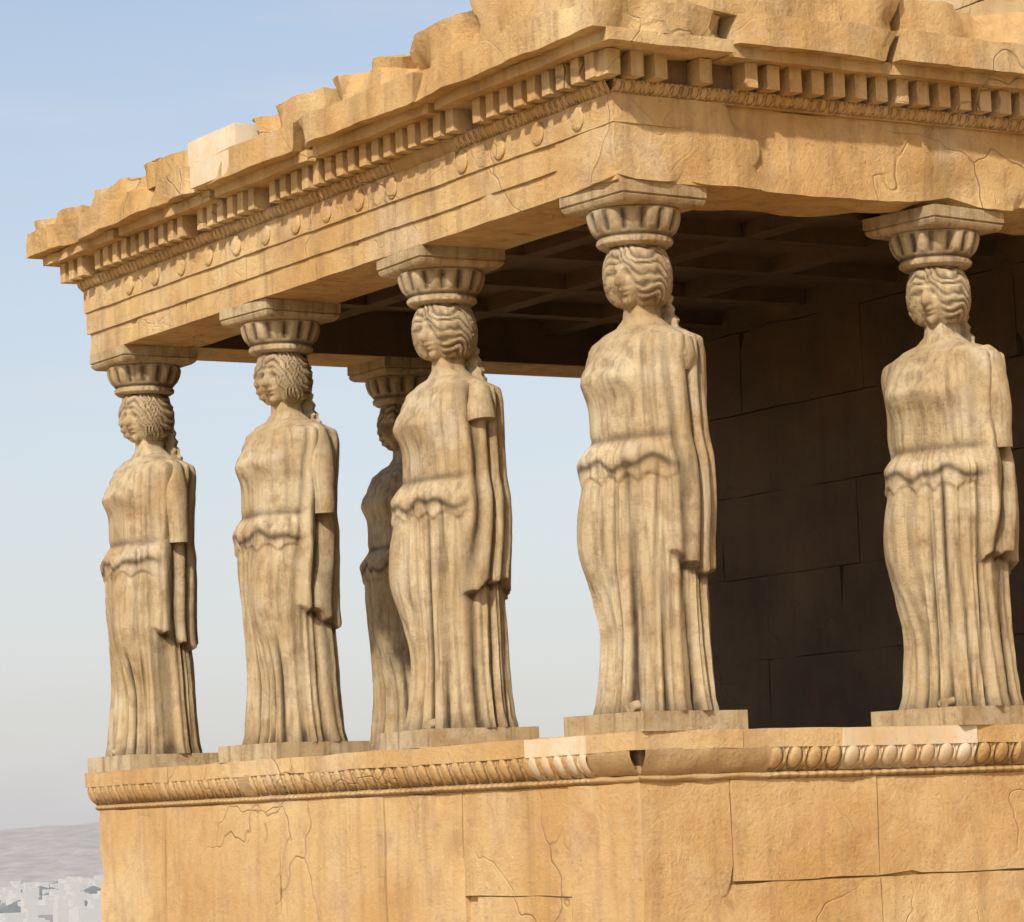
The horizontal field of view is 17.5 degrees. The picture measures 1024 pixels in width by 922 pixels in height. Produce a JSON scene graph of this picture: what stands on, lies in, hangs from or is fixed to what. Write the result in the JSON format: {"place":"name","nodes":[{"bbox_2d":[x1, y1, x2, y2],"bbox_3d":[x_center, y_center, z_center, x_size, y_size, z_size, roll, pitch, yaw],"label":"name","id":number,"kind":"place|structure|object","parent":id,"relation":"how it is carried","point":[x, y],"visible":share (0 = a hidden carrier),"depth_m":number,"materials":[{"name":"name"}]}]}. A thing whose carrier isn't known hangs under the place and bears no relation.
{"place":"outdoors","nodes":[
{"label":"outdoors","id":0,"kind":"place"},
{"bbox_2d":[0,895,52,921],"bbox_3d":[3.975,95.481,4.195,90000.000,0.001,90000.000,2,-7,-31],"label":"ground plain","id":1,"kind":"structure","parent":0,"point":[48,917],"depth_m":4122.55,"materials":[{"name":"grey"}]},
{"bbox_2d":[0,881,100,912],"bbox_3d":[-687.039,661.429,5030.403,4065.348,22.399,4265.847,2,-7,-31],"label":"city trees","id":2,"kind":"object","parent":1,"relation":"on","point":[13,907],"visible":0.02,"depth_m":4615.80,"materials":[{"name":"plant"}]},
{"bbox_2d":[0,875,103,921],"bbox_3d":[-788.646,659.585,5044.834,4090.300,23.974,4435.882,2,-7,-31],"label":"city","id":3,"kind":"object","parent":1,"relation":"on","point":[65,902],"visible":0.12,"depth_m":4209.85},
{"bbox_2d":[0,822,104,886],"bbox_3d":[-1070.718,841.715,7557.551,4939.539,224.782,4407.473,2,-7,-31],"label":"hills","id":4,"kind":"structure","parent":0,"point":[52,854],"depth_m":6720.36,"materials":[{"name":"grey"}]},
{"bbox_2d":[0,0,599,829],"label":"sky","id":5,"kind":"structure","parent":0,"point":[94,93],"materials":[{"name":"blue"}]},
{"bbox_2d":[202,209,1015,365],"bbox_3d":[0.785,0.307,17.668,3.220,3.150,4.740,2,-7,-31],"label":"ceiling","id":6,"kind":"structure","parent":0,"point":[545,300],"depth_m":18.56,"materials":[{"name":"stone"}]},
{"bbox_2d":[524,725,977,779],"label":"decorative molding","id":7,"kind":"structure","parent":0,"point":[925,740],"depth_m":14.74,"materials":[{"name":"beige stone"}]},
{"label":"acropolis rock","id":8,"kind":"structure","parent":0,"visible":0},
{"bbox_2d":[85,723,1023,921],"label":"podium","id":9,"kind":"object","parent":8,"relation":"on","point":[775,825],"visible":0.99,"depth_m":14.97,"materials":[{"name":"stone"}]},
{"bbox_2d":[87,344,218,772],"bbox_3d":[-2.056,0.561,18.907,0.570,2.385,0.736,2,-7,-31],"label":"caryatid","id":10,"kind":"object","parent":9,"relation":"on","point":[148,567],"visible":1,"depth_m":18.68,"materials":[{"name":"stone"}]},
{"bbox_2d":[218,298,369,762],"bbox_3d":[-1.178,0.373,17.468,0.618,2.385,0.732,2,-7,-31],"label":"caryatid","id":11,"kind":"object","parent":9,"relation":"on","point":[286,537],"visible":1,"depth_m":17.24,"materials":[{"name":"stone"}]},
{"bbox_2d":[347,357,431,751],"bbox_3d":[-0.619,0.604,19.777,0.570,2.385,0.734,2,-7,-31],"label":"caryatid","id":12,"kind":"object","parent":9,"relation":"on","point":[391,383],"visible":0.45,"depth_m":19.64,"materials":[{"name":"stone"}]},
{"bbox_2d":[376,244,538,750],"bbox_3d":[-0.298,0.185,16.024,0.599,2.385,0.729,2,-7,-31],"label":"caryatid","id":13,"kind":"object","parent":9,"relation":"on","point":[450,555],"visible":1,"depth_m":15.80,"materials":[{"name":"stone"}]},
{"bbox_2d":[559,178,747,736],"bbox_3d":[0.580,-0.003,14.584,0.608,2.385,0.730,2,-7,-31],"label":"caryatid","id":14,"kind":"object","parent":9,"relation":"on","point":[646,523],"visible":1,"depth_m":14.36,"materials":[{"name":"stone"}]},
{"bbox_2d":[27,0,1023,377],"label":"entablature","id":15,"kind":"structure","parent":14,"relation":"on","point":[355,176],"depth_m":15.29,"materials":[{"name":"stone"}]},
{"bbox_2d":[188,122,260,190],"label":"stone block","id":16,"kind":"structure","parent":15,"relation":"on","point":[223,139],"depth_m":17.18,"materials":[{"name":"beige stone"}]},
{"bbox_2d":[98,60,1023,273],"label":"dentil recess","id":17,"kind":"object","parent":15,"relation":"on","point":[677,74],"visible":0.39,"depth_m":14.69,"materials":[{"name":"stone"}]},
{"bbox_2d":[862,204,1023,726],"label":"caryatid","id":18,"kind":"object","parent":9,"relation":"on","point":[951,535],"visible":1,"depth_m":15.24,"materials":[{"name":"stone"}]},
{"bbox_2d":[681,235,1023,729],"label":"porch wall","id":19,"kind":"structure","parent":8,"relation":"on","point":[806,631],"depth_m":19.18,"materials":[{"name":"stone"}]},
{"bbox_2d":[918,0,1023,15],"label":"wall","id":20,"kind":"structure","parent":8,"relation":"on","point":[984,7],"depth_m":17.99,"materials":[{"name":"stone"}]}
]}

